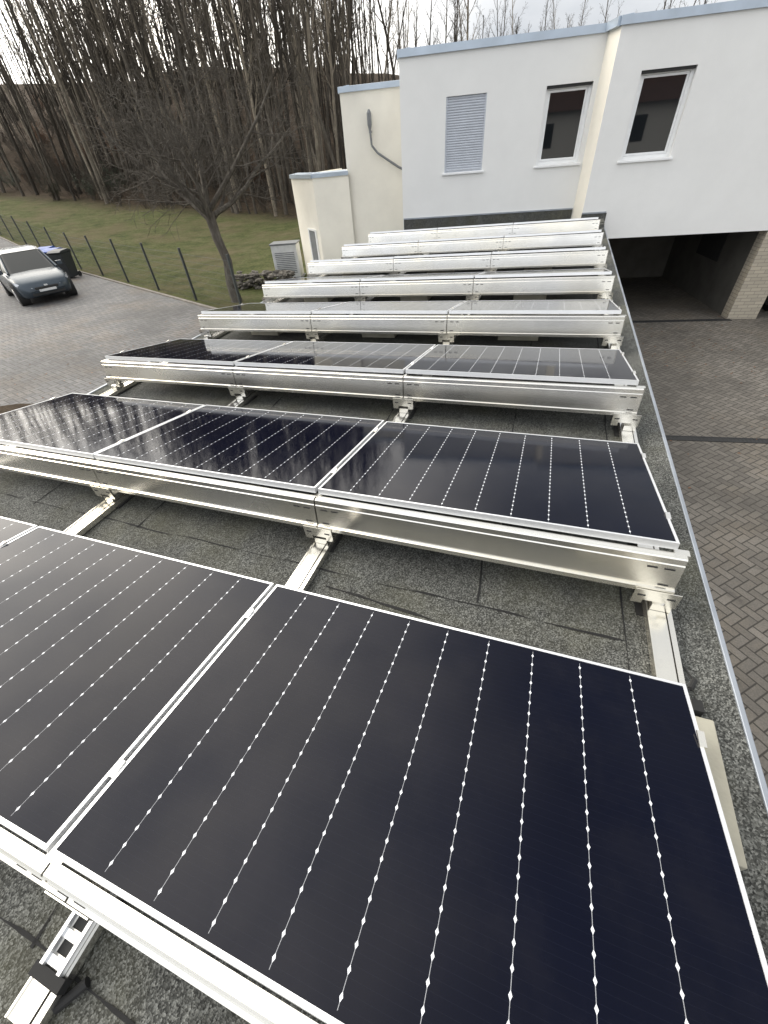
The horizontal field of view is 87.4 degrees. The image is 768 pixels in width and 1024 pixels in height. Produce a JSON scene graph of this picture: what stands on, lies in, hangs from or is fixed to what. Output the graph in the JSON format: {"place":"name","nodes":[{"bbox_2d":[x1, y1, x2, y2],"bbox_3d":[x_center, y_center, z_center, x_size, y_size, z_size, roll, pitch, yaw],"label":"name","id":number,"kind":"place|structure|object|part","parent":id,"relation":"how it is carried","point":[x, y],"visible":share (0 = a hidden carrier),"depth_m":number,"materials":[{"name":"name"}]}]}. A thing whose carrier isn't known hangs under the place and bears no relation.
{"place":"outdoors","nodes":[
{"label":"outdoors","id":0,"kind":"place"},
{"bbox_2d":[0,238,229,405],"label":"parking pavement","id":1,"kind":"structure","parent":0,"point":[59,338],"depth_m":11.21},
{"bbox_2d":[0,403,32,413],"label":"planting bed","id":2,"kind":"object","parent":1,"relation":"on","point":[6,408],"visible":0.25,"depth_m":7.72,"materials":[{"name":"soil"}]},
{"bbox_2d":[0,245,77,305],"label":"parked car","id":3,"kind":"object","parent":1,"relation":"on","point":[28,273],"visible":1,"depth_m":14.13,"materials":[{"name":"paint"}]},
{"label":"windows","id":4,"kind":"part","parent":3,"relation":"part of","materials":[{"name":"grey glass"}]},
{"bbox_2d":[38,246,55,249],"bbox_3d":[-15.088,-11.399,18.227,0.600,1.059,0.818,-5,42,0],"label":"wheelie bin","id":5,"kind":"object","parent":1,"relation":"on","point":[42,248],"visible":0.19,"depth_m":17.85,"materials":[{"name":"plastic"}]},
{"bbox_2d":[41,247,61,258],"bbox_3d":[-14.432,-11.054,17.798,0.600,1.059,0.818,-3,42,2],"label":"wheelie bin","id":6,"kind":"object","parent":1,"relation":"on","point":[46,250],"visible":0.2,"depth_m":17.34,"materials":[{"name":"plastic"}]},
{"bbox_2d":[46,248,81,276],"bbox_3d":[-13.809,-10.761,17.409,0.600,1.059,0.818,-1,42,4],"label":"wheelie bin","id":7,"kind":"object","parent":1,"relation":"on","point":[68,265],"visible":0.97,"depth_m":17.19,"materials":[{"name":"plastic"}]},
{"bbox_2d":[0,67,398,307],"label":"ground","id":8,"kind":"structure","parent":0,"point":[247,238],"depth_m":26.22,"materials":[{"name":"green plant"}]},
{"bbox_2d":[0,236,237,314],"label":"kerb","id":9,"kind":"structure","parent":8,"relation":"on","point":[174,297],"depth_m":14.59,"materials":[{"name":"concrete"}]},
{"bbox_2d":[0,214,241,306],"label":"wire fence","id":10,"kind":"object","parent":8,"relation":"on","point":[150,268],"visible":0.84,"depth_m":15.31,"materials":[{"name":"metal"}]},
{"bbox_2d":[70,0,323,302],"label":"bare fruit tree","id":11,"kind":"object","parent":8,"relation":"on","point":[204,207],"visible":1,"depth_m":10.30,"materials":[{"name":"brown plant"}]},
{"bbox_2d":[234,270,295,289],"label":"dry stone wall","id":12,"kind":"structure","parent":8,"relation":"on","point":[253,277],"depth_m":13.71,"materials":[{"name":"grey stone"}]},
{"bbox_2d":[269,240,305,277],"bbox_3d":[-3.467,-9.059,14.543,1.000,1.200,0.700,-1,42,4],"label":"utility cabinet","id":13,"kind":"object","parent":8,"relation":"on","point":[286,255],"visible":0.69,"depth_m":14.23,"materials":[{"name":"grey plastic"}]},
{"bbox_2d":[291,168,354,273],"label":"annex walls","id":14,"kind":"structure","parent":8,"relation":"on","point":[323,207],"depth_m":12.20,"materials":[{"name":"beige paint"}]},
{"bbox_2d":[308,228,319,262],"bbox_3d":[-2.222,-8.334,13.114,0.029,1.500,0.676,-23,45,-19],"label":"annex door frame","id":15,"kind":"object","parent":14,"relation":"in","point":[310,229],"visible":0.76,"depth_m":12.81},
{"bbox_2d":[309,230,318,262],"bbox_3d":[-2.212,-8.319,13.133,0.012,1.450,0.526,-23,45,-19],"label":"annex door","id":16,"kind":"structure","parent":15,"relation":"in","point":[314,245],"depth_m":12.93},
{"bbox_2d":[289,169,347,178],"bbox_3d":[-1.970,-10.130,12.042,1.110,0.124,2.150,-23,45,-19],"label":"annex coping","id":17,"kind":"object","parent":14,"relation":"on","point":[308,175],"visible":1,"depth_m":11.46,"materials":[{"name":"grey metal"}]},
{"bbox_2d":[0,0,711,215],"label":"distant trees","id":18,"kind":"object","parent":8,"relation":"on","point":[94,21],"visible":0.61,"depth_m":31.66,"materials":[{"name":"brown plant"}]},
{"bbox_2d":[340,86,403,243],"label":"wing walls","id":19,"kind":"structure","parent":8,"relation":"on","point":[375,187],"depth_m":11.36,"materials":[{"name":"beige paint"}]},
{"bbox_2d":[337,80,399,93],"bbox_3d":[0.071,-13.012,12.572,1.768,0.144,6.050,3,42,9],"label":"wing coping","id":20,"kind":"object","parent":19,"relation":"on","point":[367,86],"visible":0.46,"depth_m":10.38,"materials":[{"name":"metal"}]},
{"bbox_2d":[367,109,401,169],"bbox_3d":[0.165,-10.113,11.000,1.168,1.376,0.186,3,42,9],"label":"flue pipe","id":21,"kind":"object","parent":19,"relation":"attached to","point":[369,122],"visible":0.91,"depth_m":10.97,"materials":[{"name":"grey plastic"}]},
{"bbox_2d":[0,218,767,1023],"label":"garage","id":22,"kind":"structure","parent":8,"relation":"on","point":[596,622],"depth_m":2.14,"materials":[{"name":"stone"}]},
{"bbox_2d":[0,217,767,1023],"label":"solar array","id":23,"kind":"object","parent":22,"relation":"on","point":[324,809],"visible":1,"depth_m":1.43,"materials":[{"name":"black glass"}]},
{"bbox_2d":[399,7,767,238],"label":"walls","id":24,"kind":"structure","parent":8,"relation":"on","point":[711,176],"depth_m":9.35,"materials":[{"name":"white paint"}]},
{"bbox_2d":[442,170,483,175],"bbox_3d":[2.039,-8.780,10.401,1.048,0.042,0.150,3,42,9],"label":"shuttered window sill","id":25,"kind":"structure","parent":24,"relation":"attached to","point":[468,172],"depth_m":10.34,"materials":[{"name":"white metal"}]},
{"bbox_2d":[444,93,486,172],"bbox_3d":[1.994,-9.323,9.935,0.948,1.385,0.040,3,42,9],"label":"shuttered window guide","id":26,"kind":"object","parent":24,"relation":"attached to","point":[445,171],"visible":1,"depth_m":9.94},
{"bbox_2d":[446,94,485,170],"bbox_3d":[1.994,-9.331,9.929,0.878,1.345,0.013,3,42,9],"label":"shuttered window shutter","id":27,"kind":"object","parent":26,"relation":"in","point":[464,121],"visible":1,"depth_m":9.90,"materials":[{"name":"grey metal"}]},
{"bbox_2d":[404,209,606,229],"bbox_3d":[3.085,-7.659,10.796,5.170,0.520,0.567,3,42,9],"label":"base flashing","id":28,"kind":"object","parent":24,"relation":"attached to","point":[411,224],"visible":0.5,"depth_m":10.92,"materials":[{"name":"grey metal"}]},
{"bbox_2d":[404,208,605,219],"bbox_3d":[3.058,-7.837,10.629,5.150,0.090,0.582,3,42,9],"label":"flashing rail","id":29,"kind":"object","parent":28,"relation":"on","point":[502,213],"visible":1,"depth_m":10.79,"materials":[{"name":"metal"}]},
{"bbox_2d":[534,163,579,167],"bbox_3d":[4.315,-8.674,10.056,1.102,0.042,0.150,3,42,9],"label":"kitchen window sill","id":30,"kind":"structure","parent":24,"relation":"attached to","point":[559,165],"depth_m":10.00,"materials":[{"name":"white metal"}]},
{"bbox_2d":[536,82,592,165],"bbox_3d":[4.282,-9.275,9.652,1.002,1.388,0.070,3,42,9],"label":"kitchen window frame","id":31,"kind":"object","parent":24,"relation":"attached to","point":[564,160],"visible":0.91,"depth_m":9.64,"materials":[{"name":"white plastic"}]},
{"bbox_2d":[541,90,584,158],"bbox_3d":[4.283,-9.281,9.659,0.772,1.158,0.001,3,42,9],"label":"kitchen window glass","id":32,"kind":"object","parent":31,"relation":"in","point":[562,121],"visible":1,"depth_m":9.64,"materials":[{"name":"black glass"}]},
{"bbox_2d":[547,81,592,88],"bbox_3d":[4.229,-9.732,9.164,0.962,0.048,0.090,3,42,9],"label":"kitchen window shutter box","id":33,"kind":"object","parent":24,"relation":"attached to","point":[569,85],"visible":1,"depth_m":9.13,"materials":[{"name":"grey metal"}]},
{"bbox_2d":[397,0,767,60],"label":"coping","id":34,"kind":"object","parent":24,"relation":"on","point":[680,12],"visible":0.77,"depth_m":8.52,"materials":[{"name":"metal"}]},
{"bbox_2d":[617,157,672,163],"bbox_3d":[6.072,-8.215,9.384,1.174,0.042,0.150,3,42,9],"label":"corner window sill","id":35,"kind":"structure","parent":24,"relation":"attached to","point":[645,160],"depth_m":9.33,"materials":[{"name":"white metal"}]},
{"bbox_2d":[620,69,694,160],"bbox_3d":[6.037,-8.835,8.962,1.074,1.440,0.070,3,42,9],"label":"corner window frame","id":36,"kind":"object","parent":24,"relation":"attached to","point":[677,116],"visible":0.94,"depth_m":8.94,"materials":[{"name":"white plastic"}]},
{"bbox_2d":[625,74,686,153],"bbox_3d":[6.038,-8.841,8.970,0.844,1.210,0.001,3,42,9],"label":"corner window glass","id":37,"kind":"object","parent":36,"relation":"attached to","point":[658,102],"visible":1,"depth_m":8.94,"materials":[{"name":"black glass"}]},
{"bbox_2d":[641,65,695,73],"bbox_3d":[5.983,-9.311,8.457,1.034,0.048,0.090,3,42,9],"label":"corner window shutter box","id":38,"kind":"object","parent":36,"relation":"attached to","point":[669,69],"visible":1,"depth_m":8.43,"materials":[{"name":"grey metal"}]},
{"bbox_2d":[571,26,621,218],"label":"return wall","id":39,"kind":"structure","parent":8,"relation":"on","point":[613,37],"depth_m":9.21,"materials":[{"name":"beige paint"}]},
{"bbox_2d":[0,0,733,83],"label":"sky","id":40,"kind":"structure","parent":0,"point":[533,12],"materials":[{"name":"white"}]},
{"bbox_2d":[620,276,767,787],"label":"driveway","id":41,"kind":"structure","parent":0,"point":[725,496],"depth_m":6.88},
{"bbox_2d":[632,319,731,322],"bbox_3d":[7.787,-5.441,11.477,3.800,0.028,0.150,3,42,9],"label":"drain channel","id":42,"kind":"object","parent":41,"relation":"on","point":[686,320],"visible":0.67,"depth_m":11.36,"materials":[{"name":"grey metal"}]},
{"bbox_2d":[608,231,758,314],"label":"carport walls","id":43,"kind":"structure","parent":41,"relation":"on","point":[679,262],"depth_m":13.25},
{"bbox_2d":[665,435,767,443],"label":"drain channel","id":44,"kind":"object","parent":41,"relation":"on","point":[719,439],"visible":0.6,"depth_m":6.99,"materials":[{"name":"grey metal"}]},
{"bbox_2d":[721,230,767,318],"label":"brick pier","id":45,"kind":"structure","parent":41,"relation":"on","point":[748,296],"depth_m":10.70,"materials":[{"name":"beige brick"}]},
{"bbox_2d":[696,232,728,261],"bbox_3d":[9.853,-8.100,12.069,0.020,0.750,1.400,3,42,9],"label":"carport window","id":46,"kind":"structure","parent":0,"point":[711,245],"depth_m":12.02,"materials":[{"name":"black glass"}]},
{"bbox_2d":[762,296,767,310],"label":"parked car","id":47,"kind":"object","parent":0,"point":[765,306],"visible":0.06,"depth_m":11.53,"materials":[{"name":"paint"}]}
]}

